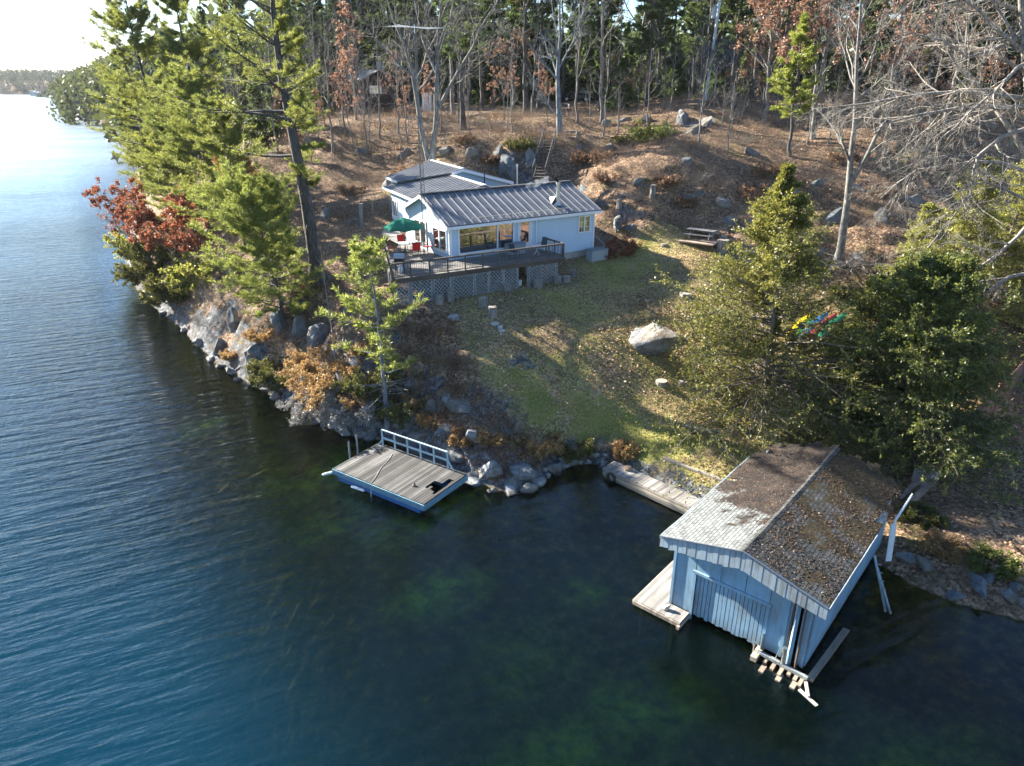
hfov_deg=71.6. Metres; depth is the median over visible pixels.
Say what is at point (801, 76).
understory fir
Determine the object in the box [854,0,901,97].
forest pine
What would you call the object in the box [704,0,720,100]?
tree
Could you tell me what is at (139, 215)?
rust oak
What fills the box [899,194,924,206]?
boulder
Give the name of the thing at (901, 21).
bare forest tree
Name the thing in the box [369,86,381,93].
window
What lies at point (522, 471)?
boulder
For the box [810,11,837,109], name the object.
bare forest tree
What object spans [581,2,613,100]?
forest pine
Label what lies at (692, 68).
bare forest tree
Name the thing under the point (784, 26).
forest pine
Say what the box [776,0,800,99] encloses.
forest pine
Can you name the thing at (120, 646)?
lake water
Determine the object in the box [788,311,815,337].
yellow kayak
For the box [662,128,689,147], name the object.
hillside bush
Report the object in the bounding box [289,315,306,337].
boulder
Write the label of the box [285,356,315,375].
bank bush
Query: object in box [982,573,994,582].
boulder
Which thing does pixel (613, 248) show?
shrub
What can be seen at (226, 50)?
forest pine
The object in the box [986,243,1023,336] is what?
cedar
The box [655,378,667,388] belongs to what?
log stump
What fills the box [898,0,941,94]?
forest pine
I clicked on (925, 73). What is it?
understory fir
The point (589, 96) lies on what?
bare forest tree
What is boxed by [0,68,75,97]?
forest
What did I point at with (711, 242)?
paving slab
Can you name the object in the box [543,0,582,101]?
forest pine
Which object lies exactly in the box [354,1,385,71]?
forest pine
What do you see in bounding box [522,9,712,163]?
power line
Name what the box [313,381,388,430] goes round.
shrub
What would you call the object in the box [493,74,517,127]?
bare forest tree
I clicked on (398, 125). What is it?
bare forest tree
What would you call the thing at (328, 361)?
bank bush
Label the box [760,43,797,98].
understory fir
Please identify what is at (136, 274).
shore bush
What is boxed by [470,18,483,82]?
forest pine
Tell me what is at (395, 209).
window
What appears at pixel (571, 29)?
forest pine
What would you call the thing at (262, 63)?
bare forest tree
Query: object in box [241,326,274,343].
bank bush
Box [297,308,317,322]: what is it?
bank bush
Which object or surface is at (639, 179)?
boulder
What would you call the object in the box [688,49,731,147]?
bare forest tree
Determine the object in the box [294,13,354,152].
bare forest tree
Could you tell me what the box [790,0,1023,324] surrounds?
spreading tree
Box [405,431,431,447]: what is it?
boulder
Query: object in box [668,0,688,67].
forest pine
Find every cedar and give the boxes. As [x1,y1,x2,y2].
[621,162,939,509]
[786,271,931,459]
[790,242,1023,518]
[867,202,957,301]
[926,156,1022,309]
[926,250,988,353]
[960,158,1023,308]
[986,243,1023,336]
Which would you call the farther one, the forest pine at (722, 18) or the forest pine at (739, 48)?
the forest pine at (722, 18)
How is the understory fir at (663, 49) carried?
on the ground at (400, 634)
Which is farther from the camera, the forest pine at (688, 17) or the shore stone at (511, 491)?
the forest pine at (688, 17)
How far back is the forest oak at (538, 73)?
72.70 m
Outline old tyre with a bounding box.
[606,472,615,482]
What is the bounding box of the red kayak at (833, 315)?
[811,312,837,338]
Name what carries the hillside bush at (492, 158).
on the ground at (400, 634)
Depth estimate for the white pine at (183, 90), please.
64.12 m
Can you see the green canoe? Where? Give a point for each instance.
(838, 318)
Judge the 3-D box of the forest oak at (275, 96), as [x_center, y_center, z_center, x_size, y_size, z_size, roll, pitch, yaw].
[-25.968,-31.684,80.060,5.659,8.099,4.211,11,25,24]
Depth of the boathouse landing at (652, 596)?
27.82 m
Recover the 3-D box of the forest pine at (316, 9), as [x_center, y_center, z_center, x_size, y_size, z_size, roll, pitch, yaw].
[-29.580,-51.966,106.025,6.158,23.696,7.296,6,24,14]
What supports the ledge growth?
on the ground at (400, 634)
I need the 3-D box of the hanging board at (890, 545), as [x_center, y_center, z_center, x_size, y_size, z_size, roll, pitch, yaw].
[15.871,5.898,28.966,0.320,2.087,2.339,21,31,40]
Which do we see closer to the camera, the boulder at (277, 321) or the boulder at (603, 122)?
the boulder at (277, 321)
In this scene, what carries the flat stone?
on the ground at (400, 634)
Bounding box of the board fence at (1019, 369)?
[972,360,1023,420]
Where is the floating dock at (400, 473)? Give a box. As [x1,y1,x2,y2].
[332,429,467,512]
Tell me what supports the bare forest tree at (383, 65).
on the ground at (400, 634)
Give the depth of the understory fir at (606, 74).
116.27 m
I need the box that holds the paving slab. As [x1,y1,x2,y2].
[675,239,716,245]
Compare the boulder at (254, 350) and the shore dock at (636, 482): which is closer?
the shore dock at (636, 482)
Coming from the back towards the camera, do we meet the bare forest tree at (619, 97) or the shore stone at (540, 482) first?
the bare forest tree at (619, 97)
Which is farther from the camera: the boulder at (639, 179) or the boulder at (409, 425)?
the boulder at (639, 179)
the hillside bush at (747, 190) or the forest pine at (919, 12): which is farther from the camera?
the forest pine at (919, 12)
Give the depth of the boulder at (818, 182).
58.66 m
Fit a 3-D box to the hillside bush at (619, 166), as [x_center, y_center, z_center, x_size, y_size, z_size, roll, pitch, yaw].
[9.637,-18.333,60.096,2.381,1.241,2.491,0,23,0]
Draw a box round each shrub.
[179,305,221,328]
[187,269,239,308]
[244,352,298,393]
[273,334,340,381]
[274,337,315,360]
[276,392,346,426]
[281,348,375,413]
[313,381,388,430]
[330,356,403,401]
[368,385,424,429]
[488,413,525,440]
[515,423,565,459]
[554,434,596,463]
[592,431,617,450]
[601,234,641,259]
[607,437,644,461]
[623,117,682,142]
[825,282,865,301]
[896,498,949,529]
[918,526,969,564]
[963,539,1023,581]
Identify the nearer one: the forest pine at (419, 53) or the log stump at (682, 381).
the log stump at (682, 381)
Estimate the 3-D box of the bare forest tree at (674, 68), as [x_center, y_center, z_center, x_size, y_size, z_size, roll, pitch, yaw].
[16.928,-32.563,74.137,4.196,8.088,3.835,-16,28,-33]
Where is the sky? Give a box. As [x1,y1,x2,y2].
[0,0,977,72]
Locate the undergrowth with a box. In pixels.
[181,88,1023,476]
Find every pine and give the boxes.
[80,0,203,192]
[99,46,157,159]
[107,47,142,179]
[112,116,205,229]
[130,58,224,231]
[138,0,250,183]
[138,0,329,285]
[141,93,273,252]
[185,155,341,319]
[191,6,223,99]
[212,1,246,115]
[223,0,260,103]
[255,0,293,67]
[267,0,309,91]
[280,0,307,66]
[290,0,335,109]
[301,1,329,110]
[301,3,339,96]
[312,234,428,434]
[315,0,364,113]
[323,0,360,74]
[352,0,385,68]
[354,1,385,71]
[361,0,399,71]
[380,0,398,72]
[382,0,413,106]
[384,0,437,105]
[391,0,421,103]
[408,2,435,90]
[409,0,454,105]
[423,1,464,102]
[430,0,494,130]
[434,9,455,96]
[437,2,457,102]
[452,15,484,102]
[456,0,505,110]
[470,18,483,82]
[472,3,499,59]
[480,0,517,109]
[497,1,522,66]
[498,0,533,101]
[503,0,546,114]
[513,0,557,104]
[521,0,558,108]
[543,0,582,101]
[562,0,598,100]
[564,0,593,65]
[571,0,602,65]
[576,0,631,108]
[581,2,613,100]
[586,0,631,89]
[626,0,682,105]
[632,0,659,62]
[638,7,668,88]
[647,0,677,95]
[650,0,675,78]
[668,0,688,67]
[678,0,706,71]
[681,0,716,95]
[681,0,716,95]
[693,0,727,84]
[693,14,711,67]
[707,2,734,73]
[718,0,768,97]
[721,0,751,79]
[722,3,737,63]
[725,0,761,97]
[730,11,757,87]
[739,0,780,99]
[758,0,808,97]
[765,11,823,156]
[767,11,790,86]
[772,0,822,85]
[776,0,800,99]
[792,0,837,90]
[804,0,841,73]
[813,0,847,67]
[823,0,849,88]
[826,0,857,96]
[842,7,885,86]
[843,1,884,93]
[848,0,886,96]
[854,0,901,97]
[858,5,889,95]
[883,8,906,66]
[885,0,939,92]
[886,0,926,84]
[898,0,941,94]
[905,0,941,91]
[915,21,933,99]
[921,0,965,91]
[922,31,954,68]
[923,0,965,98]
[930,0,971,102]
[955,1,988,54]
[969,0,1018,102]
[970,1,987,42]
[976,0,1019,103]
[976,3,1019,90]
[999,5,1020,89]
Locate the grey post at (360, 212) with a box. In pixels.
[358,203,363,227]
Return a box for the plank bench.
[685,423,719,438]
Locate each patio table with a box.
[397,240,418,252]
[504,241,525,254]
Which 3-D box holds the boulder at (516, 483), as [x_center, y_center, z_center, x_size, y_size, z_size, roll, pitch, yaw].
[0.146,5.183,36.138,0.883,0.669,1.970,20,36,39]
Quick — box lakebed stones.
[90,297,1023,712]
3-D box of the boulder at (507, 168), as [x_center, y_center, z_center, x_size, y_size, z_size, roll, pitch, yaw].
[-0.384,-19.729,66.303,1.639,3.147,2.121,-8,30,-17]
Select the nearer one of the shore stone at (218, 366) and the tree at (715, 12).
the shore stone at (218, 366)
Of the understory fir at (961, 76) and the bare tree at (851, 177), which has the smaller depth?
the bare tree at (851, 177)
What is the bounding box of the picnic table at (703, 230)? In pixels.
[684,227,718,241]
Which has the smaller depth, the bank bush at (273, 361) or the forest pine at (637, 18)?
the bank bush at (273, 361)
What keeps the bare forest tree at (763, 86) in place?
on the ground at (400, 634)
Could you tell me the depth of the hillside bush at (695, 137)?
65.39 m
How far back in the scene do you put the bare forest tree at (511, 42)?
86.26 m
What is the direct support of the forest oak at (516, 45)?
on the ground at (400, 634)
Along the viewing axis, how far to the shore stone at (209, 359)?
52.25 m
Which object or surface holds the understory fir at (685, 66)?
on the ground at (400, 634)
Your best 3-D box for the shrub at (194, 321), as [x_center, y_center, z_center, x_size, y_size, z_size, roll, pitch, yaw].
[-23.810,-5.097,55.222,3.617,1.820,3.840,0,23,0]
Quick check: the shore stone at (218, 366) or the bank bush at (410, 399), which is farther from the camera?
the shore stone at (218, 366)
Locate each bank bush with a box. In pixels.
[182,308,205,320]
[219,348,236,361]
[231,308,253,321]
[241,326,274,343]
[248,374,258,384]
[256,358,277,370]
[268,338,299,354]
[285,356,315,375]
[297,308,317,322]
[314,349,340,363]
[328,320,355,335]
[332,353,362,377]
[349,338,381,356]
[371,403,400,420]
[399,390,429,410]
[415,409,440,430]
[443,426,474,447]
[475,429,507,446]
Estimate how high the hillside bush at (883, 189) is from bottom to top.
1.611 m
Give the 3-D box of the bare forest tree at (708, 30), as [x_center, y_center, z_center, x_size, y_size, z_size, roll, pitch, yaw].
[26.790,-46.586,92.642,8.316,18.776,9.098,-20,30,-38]
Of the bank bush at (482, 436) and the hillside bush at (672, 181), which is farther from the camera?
the hillside bush at (672, 181)
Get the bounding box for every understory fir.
[138,148,165,196]
[244,81,278,155]
[246,71,275,132]
[262,76,286,138]
[307,75,335,119]
[391,71,411,105]
[408,75,423,104]
[438,57,458,102]
[438,66,464,102]
[466,63,496,103]
[471,41,502,105]
[496,57,510,99]
[496,57,522,105]
[512,61,522,98]
[515,39,536,101]
[542,58,561,100]
[555,57,580,100]
[573,44,598,100]
[580,49,606,100]
[595,56,640,111]
[597,44,620,100]
[623,43,642,99]
[631,55,645,93]
[633,53,662,103]
[651,46,670,92]
[653,51,683,98]
[663,48,695,100]
[678,58,692,92]
[687,63,702,98]
[692,69,737,98]
[735,50,757,97]
[746,37,772,98]
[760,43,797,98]
[791,44,807,85]
[800,39,826,94]
[831,62,849,97]
[832,50,865,96]
[862,44,888,98]
[874,70,890,95]
[880,28,923,97]
[917,66,938,98]
[924,48,961,101]
[939,52,974,102]
[957,55,995,103]
[967,32,995,92]
[996,70,1023,104]
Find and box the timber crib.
[750,644,817,706]
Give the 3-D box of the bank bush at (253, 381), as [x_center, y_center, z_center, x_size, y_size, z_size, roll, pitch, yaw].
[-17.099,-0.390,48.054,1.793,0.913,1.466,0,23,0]
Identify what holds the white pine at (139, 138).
on the ground at (400, 634)
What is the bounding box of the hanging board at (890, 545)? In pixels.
[885,493,912,560]
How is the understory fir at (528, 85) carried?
on the ground at (400, 634)
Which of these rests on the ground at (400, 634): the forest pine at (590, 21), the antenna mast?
the forest pine at (590, 21)
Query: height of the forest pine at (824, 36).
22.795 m
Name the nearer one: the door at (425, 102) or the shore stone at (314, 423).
the shore stone at (314, 423)
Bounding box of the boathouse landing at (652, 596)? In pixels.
[632,561,689,655]
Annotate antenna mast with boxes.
[384,24,440,255]
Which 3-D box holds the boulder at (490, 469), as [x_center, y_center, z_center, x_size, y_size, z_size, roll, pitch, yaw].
[-1.066,4.429,36.557,1.445,1.339,1.251,-7,24,-13]
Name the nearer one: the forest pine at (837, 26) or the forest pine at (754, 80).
the forest pine at (754, 80)
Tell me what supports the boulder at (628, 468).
on the shore dock at (636, 482)
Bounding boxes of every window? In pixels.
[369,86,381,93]
[392,199,397,217]
[432,226,447,253]
[457,223,514,254]
[578,215,590,232]
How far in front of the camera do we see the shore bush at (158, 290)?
61.32 m
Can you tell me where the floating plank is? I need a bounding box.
[804,627,849,710]
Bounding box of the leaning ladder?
[873,555,891,613]
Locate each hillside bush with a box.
[337,183,366,195]
[356,173,380,185]
[391,164,417,173]
[448,131,476,145]
[478,153,499,163]
[502,136,537,149]
[568,149,589,163]
[576,175,596,185]
[584,146,618,162]
[590,168,621,182]
[609,132,636,144]
[612,159,636,172]
[626,193,645,200]
[630,155,654,167]
[653,173,685,188]
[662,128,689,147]
[671,195,700,206]
[681,167,712,181]
[682,129,711,143]
[699,140,727,153]
[714,173,736,186]
[727,128,755,143]
[737,183,767,199]
[751,162,781,177]
[773,136,801,148]
[805,191,828,204]
[827,147,860,162]
[858,177,899,198]
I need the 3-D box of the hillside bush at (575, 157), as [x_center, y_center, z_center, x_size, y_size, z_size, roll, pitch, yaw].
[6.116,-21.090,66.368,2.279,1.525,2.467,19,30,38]
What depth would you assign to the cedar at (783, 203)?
36.31 m
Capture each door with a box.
[413,218,427,249]
[424,96,428,110]
[518,221,531,246]
[693,575,766,644]
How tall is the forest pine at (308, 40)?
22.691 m
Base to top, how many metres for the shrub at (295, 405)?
2.231 m
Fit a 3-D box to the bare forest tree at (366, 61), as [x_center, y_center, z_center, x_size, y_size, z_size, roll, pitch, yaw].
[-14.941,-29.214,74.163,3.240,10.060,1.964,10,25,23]
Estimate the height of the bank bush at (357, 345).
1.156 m
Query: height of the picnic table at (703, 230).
0.789 m
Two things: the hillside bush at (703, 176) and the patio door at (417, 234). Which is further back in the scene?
the hillside bush at (703, 176)
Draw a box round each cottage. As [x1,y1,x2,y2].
[29,91,38,95]
[383,160,601,277]
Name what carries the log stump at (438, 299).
on the ground at (400, 634)
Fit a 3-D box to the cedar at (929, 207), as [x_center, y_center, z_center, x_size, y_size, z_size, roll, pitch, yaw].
[26.580,-7.521,46.740,5.753,8.656,6.122,17,28,34]
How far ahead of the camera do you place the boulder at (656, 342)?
42.50 m
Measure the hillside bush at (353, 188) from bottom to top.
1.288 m
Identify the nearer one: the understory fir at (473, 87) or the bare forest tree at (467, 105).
the bare forest tree at (467, 105)
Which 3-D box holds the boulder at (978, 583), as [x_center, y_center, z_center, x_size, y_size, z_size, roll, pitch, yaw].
[18.690,8.042,28.418,0.588,0.509,1.760,6,25,14]
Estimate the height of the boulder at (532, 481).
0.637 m
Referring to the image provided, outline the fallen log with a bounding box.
[736,249,762,254]
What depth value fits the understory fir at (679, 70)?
94.66 m
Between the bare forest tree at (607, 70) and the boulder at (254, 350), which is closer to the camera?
the boulder at (254, 350)
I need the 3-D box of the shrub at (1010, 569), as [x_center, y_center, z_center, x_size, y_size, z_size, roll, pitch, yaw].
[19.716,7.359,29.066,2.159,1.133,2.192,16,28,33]
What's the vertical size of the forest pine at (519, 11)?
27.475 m
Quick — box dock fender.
[351,485,364,491]
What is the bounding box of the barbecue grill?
[388,253,409,271]
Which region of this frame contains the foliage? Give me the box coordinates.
[175,94,1023,486]
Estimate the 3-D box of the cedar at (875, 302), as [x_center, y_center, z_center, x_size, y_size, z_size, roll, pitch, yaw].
[19.372,-1.361,37.672,8.646,9.216,8.826,-4,23,-10]
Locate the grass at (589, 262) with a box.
[436,220,998,494]
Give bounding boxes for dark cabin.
[347,61,399,113]
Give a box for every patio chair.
[397,234,407,249]
[411,242,420,253]
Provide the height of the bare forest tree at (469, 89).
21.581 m
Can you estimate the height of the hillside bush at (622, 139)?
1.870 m
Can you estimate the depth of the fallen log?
53.26 m
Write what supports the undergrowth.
on the ground at (400, 634)
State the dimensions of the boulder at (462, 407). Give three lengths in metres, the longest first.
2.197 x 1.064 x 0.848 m
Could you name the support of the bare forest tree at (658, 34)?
on the ground at (400, 634)
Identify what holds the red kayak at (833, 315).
on the ground at (400, 634)
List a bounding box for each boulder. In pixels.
[213,338,226,355]
[226,307,239,333]
[244,344,260,363]
[269,308,285,333]
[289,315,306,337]
[306,323,329,351]
[318,207,330,220]
[348,218,359,224]
[355,148,368,154]
[382,180,391,189]
[390,409,417,428]
[397,148,411,158]
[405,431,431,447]
[421,399,436,413]
[434,422,452,438]
[439,146,451,155]
[441,388,450,402]
[441,446,462,462]
[445,398,471,413]
[447,313,459,320]
[465,147,478,157]
[466,429,478,442]
[468,471,478,477]
[478,460,502,480]
[493,145,502,160]
[499,154,516,180]
[503,476,524,498]
[509,462,535,479]
[525,147,536,168]
[528,470,539,483]
[579,184,586,191]
[595,198,605,206]
[598,462,605,471]
[601,119,611,125]
[613,215,621,231]
[623,224,636,230]
[624,465,632,470]
[629,323,688,354]
[632,177,645,185]
[641,115,652,122]
[676,109,688,124]
[681,157,692,166]
[684,124,700,135]
[698,116,711,126]
[714,197,730,207]
[723,216,737,224]
[744,218,752,225]
[745,147,758,155]
[811,179,825,186]
[824,207,842,224]
[852,183,871,192]
[874,207,888,223]
[895,551,915,563]
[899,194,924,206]
[917,556,935,571]
[945,590,965,600]
[967,570,986,598]
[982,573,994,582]
[1001,588,1018,603]
[1009,582,1020,591]
[1015,597,1023,608]
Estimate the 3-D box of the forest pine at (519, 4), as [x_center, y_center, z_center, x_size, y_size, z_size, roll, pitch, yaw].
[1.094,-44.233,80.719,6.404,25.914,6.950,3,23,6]
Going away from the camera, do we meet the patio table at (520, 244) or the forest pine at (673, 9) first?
the patio table at (520, 244)
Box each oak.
[81,175,151,258]
[114,175,186,265]
[143,181,216,268]
[212,152,263,235]
[264,62,311,134]
[284,115,306,144]
[313,88,332,138]
[326,75,338,110]
[327,60,362,148]
[331,0,363,114]
[377,50,410,114]
[393,84,420,133]
[417,64,434,113]
[482,42,519,118]
[493,1,545,106]
[534,61,555,124]
[599,53,622,97]
[626,58,655,110]
[715,24,774,115]
[729,0,830,124]
[743,6,788,95]
[761,0,876,138]
[844,0,945,133]
[889,57,937,138]
[903,43,966,152]
[927,0,1012,126]
[961,42,1020,148]
[994,72,1023,152]
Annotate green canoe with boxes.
[818,312,847,338]
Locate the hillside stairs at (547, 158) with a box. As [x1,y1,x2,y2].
[532,129,555,182]
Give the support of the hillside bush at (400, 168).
on the ground at (400, 634)
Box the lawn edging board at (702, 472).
[662,456,722,480]
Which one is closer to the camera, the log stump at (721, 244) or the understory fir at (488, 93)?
the log stump at (721, 244)
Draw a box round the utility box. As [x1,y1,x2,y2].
[585,246,608,261]
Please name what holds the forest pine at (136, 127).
on the ground at (400, 634)
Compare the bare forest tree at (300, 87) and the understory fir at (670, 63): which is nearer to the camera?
the bare forest tree at (300, 87)
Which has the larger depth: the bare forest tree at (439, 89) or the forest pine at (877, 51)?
the forest pine at (877, 51)
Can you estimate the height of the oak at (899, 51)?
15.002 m
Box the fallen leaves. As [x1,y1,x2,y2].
[228,112,1023,554]
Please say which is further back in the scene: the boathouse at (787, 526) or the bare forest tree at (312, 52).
the bare forest tree at (312, 52)
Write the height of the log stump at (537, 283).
0.753 m
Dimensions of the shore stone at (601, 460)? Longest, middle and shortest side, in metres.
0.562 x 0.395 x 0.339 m
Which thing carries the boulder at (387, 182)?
on the ground at (400, 634)
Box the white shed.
[422,88,432,111]
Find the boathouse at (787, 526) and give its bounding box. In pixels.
[659,441,903,697]
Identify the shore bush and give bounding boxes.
[102,227,144,260]
[108,222,188,261]
[111,248,169,288]
[136,272,194,307]
[158,251,220,290]
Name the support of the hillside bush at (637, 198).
on the ground at (400, 634)
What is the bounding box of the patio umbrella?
[383,217,423,252]
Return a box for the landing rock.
[662,604,670,610]
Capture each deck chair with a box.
[508,243,518,258]
[537,237,547,248]
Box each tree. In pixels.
[114,146,156,230]
[202,43,242,103]
[217,52,264,160]
[227,88,251,155]
[229,0,295,93]
[239,10,270,96]
[250,45,272,94]
[250,45,279,152]
[257,1,318,100]
[280,20,312,161]
[284,82,315,163]
[290,1,333,87]
[291,3,350,119]
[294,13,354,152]
[298,0,326,76]
[304,31,325,125]
[313,4,360,134]
[315,0,334,115]
[327,0,394,119]
[330,0,385,76]
[331,30,352,115]
[334,101,342,145]
[344,1,361,75]
[345,55,384,154]
[346,45,376,129]
[352,54,379,151]
[364,17,394,138]
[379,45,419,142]
[380,0,413,133]
[383,93,408,162]
[398,0,414,105]
[398,0,428,94]
[404,53,429,160]
[407,71,423,145]
[411,1,463,114]
[418,36,448,107]
[423,11,447,131]
[423,89,433,145]
[439,89,455,142]
[448,34,470,120]
[453,17,491,93]
[457,0,479,107]
[458,73,476,132]
[491,0,530,110]
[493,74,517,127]
[499,50,519,132]
[519,0,595,134]
[520,0,557,113]
[569,0,602,123]
[580,64,601,128]
[587,33,633,135]
[595,0,630,122]
[604,0,660,96]
[613,69,628,124]
[613,75,624,131]
[614,1,632,86]
[631,49,669,125]
[635,2,672,94]
[639,54,653,113]
[654,28,691,110]
[658,45,675,106]
[678,26,715,105]
[679,38,705,107]
[681,0,727,93]
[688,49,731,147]
[689,0,730,92]
[689,13,711,102]
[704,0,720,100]
[713,78,732,129]
[720,71,753,149]
[724,80,743,142]
[725,66,744,112]
[728,35,751,103]
[754,39,778,122]
[770,66,786,121]
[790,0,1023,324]
[797,13,816,103]
[806,62,838,144]
[809,33,838,121]
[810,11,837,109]
[812,0,943,262]
[817,5,841,93]
[819,0,857,98]
[823,0,854,93]
[827,66,846,143]
[829,0,873,95]
[831,45,848,104]
[886,0,958,104]
[888,1,906,96]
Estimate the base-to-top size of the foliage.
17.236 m
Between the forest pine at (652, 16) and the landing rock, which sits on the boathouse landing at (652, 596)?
the landing rock
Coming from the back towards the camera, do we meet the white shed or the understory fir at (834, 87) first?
the understory fir at (834, 87)
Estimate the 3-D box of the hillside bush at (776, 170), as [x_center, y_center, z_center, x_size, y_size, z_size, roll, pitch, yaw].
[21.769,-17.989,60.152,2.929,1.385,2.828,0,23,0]
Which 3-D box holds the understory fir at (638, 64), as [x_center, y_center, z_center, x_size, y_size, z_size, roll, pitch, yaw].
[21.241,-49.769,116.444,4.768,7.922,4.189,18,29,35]
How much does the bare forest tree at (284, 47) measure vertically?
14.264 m
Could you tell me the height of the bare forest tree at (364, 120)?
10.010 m
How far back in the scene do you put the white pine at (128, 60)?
111.91 m
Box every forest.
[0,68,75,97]
[44,0,554,166]
[301,8,1020,107]
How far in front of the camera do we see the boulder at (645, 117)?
73.47 m
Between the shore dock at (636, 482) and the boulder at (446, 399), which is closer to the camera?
the shore dock at (636, 482)
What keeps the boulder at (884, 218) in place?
on the ground at (400, 634)
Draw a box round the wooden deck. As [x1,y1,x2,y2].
[381,229,565,305]
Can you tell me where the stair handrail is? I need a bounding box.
[594,235,604,247]
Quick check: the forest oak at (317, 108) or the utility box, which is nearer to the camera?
the utility box
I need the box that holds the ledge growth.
[352,303,545,483]
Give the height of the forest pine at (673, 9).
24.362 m
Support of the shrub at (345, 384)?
on the ground at (400, 634)
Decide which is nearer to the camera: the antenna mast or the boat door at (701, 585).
the boat door at (701, 585)
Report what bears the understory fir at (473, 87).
on the ground at (400, 634)
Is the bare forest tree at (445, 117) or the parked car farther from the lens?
the parked car
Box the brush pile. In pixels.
[798,231,915,275]
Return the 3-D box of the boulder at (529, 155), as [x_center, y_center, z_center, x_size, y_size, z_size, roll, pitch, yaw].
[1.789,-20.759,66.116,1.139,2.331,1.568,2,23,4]
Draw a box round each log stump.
[434,294,443,304]
[446,290,454,301]
[479,296,487,308]
[488,305,496,318]
[501,282,511,291]
[533,278,542,288]
[553,275,561,283]
[562,275,570,282]
[571,269,575,276]
[616,199,621,209]
[649,184,655,198]
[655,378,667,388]
[678,379,687,386]
[679,291,691,299]
[716,239,729,252]
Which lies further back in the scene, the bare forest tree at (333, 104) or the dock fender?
the bare forest tree at (333, 104)
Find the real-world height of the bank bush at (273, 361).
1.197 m
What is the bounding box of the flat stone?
[490,321,498,325]
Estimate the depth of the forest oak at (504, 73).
75.41 m
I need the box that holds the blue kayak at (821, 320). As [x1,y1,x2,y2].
[799,312,827,339]
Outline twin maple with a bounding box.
[348,0,542,161]
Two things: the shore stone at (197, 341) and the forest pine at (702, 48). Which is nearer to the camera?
the shore stone at (197, 341)
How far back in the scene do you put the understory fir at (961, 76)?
95.33 m
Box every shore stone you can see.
[192,338,201,345]
[206,355,213,362]
[215,364,224,368]
[226,367,236,374]
[233,377,241,382]
[269,391,279,401]
[311,415,318,424]
[338,428,350,436]
[354,431,365,438]
[362,430,376,441]
[465,477,480,488]
[486,488,497,493]
[506,485,518,496]
[519,482,537,494]
[534,477,545,488]
[546,462,562,474]
[558,460,570,467]
[599,457,604,463]
[601,453,608,459]
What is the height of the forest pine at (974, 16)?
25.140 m
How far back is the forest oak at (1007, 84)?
61.77 m
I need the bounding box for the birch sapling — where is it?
[316,245,335,361]
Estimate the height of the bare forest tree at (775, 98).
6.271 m
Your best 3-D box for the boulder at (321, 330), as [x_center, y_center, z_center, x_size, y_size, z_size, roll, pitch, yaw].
[-12.962,-3.010,47.739,1.502,2.222,1.989,17,22,35]
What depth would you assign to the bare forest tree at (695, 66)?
75.87 m
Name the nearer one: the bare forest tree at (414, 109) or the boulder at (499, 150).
the boulder at (499, 150)
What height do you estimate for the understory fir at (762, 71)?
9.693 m
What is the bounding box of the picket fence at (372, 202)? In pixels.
[371,199,389,214]
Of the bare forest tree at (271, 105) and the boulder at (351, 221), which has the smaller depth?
the boulder at (351, 221)
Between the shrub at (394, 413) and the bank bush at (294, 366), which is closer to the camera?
the shrub at (394, 413)
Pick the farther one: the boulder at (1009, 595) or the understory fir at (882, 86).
the understory fir at (882, 86)
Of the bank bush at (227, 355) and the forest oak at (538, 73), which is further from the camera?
the forest oak at (538, 73)
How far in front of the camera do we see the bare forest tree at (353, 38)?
114.09 m
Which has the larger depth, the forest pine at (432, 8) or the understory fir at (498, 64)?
the understory fir at (498, 64)
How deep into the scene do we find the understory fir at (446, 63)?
125.98 m
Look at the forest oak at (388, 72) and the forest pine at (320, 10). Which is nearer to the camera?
the forest oak at (388, 72)
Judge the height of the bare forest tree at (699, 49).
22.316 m
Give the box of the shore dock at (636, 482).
[602,461,700,514]
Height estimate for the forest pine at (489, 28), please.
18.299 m
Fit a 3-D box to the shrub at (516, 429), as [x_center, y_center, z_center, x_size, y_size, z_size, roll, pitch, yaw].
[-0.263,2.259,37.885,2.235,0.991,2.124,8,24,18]
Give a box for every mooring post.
[348,441,350,458]
[355,435,358,454]
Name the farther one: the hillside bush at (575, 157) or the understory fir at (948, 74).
the understory fir at (948, 74)
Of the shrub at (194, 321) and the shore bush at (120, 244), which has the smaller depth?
the shrub at (194, 321)
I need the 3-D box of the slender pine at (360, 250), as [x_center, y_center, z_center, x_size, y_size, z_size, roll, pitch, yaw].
[-7.444,-2.290,38.413,5.516,11.484,5.038,7,24,17]
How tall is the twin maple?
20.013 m
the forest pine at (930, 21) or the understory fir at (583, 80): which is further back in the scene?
the understory fir at (583, 80)
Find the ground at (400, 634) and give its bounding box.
[0,80,1023,765]
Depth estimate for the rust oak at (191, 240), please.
58.67 m
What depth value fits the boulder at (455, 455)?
37.58 m
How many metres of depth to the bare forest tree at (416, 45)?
96.24 m

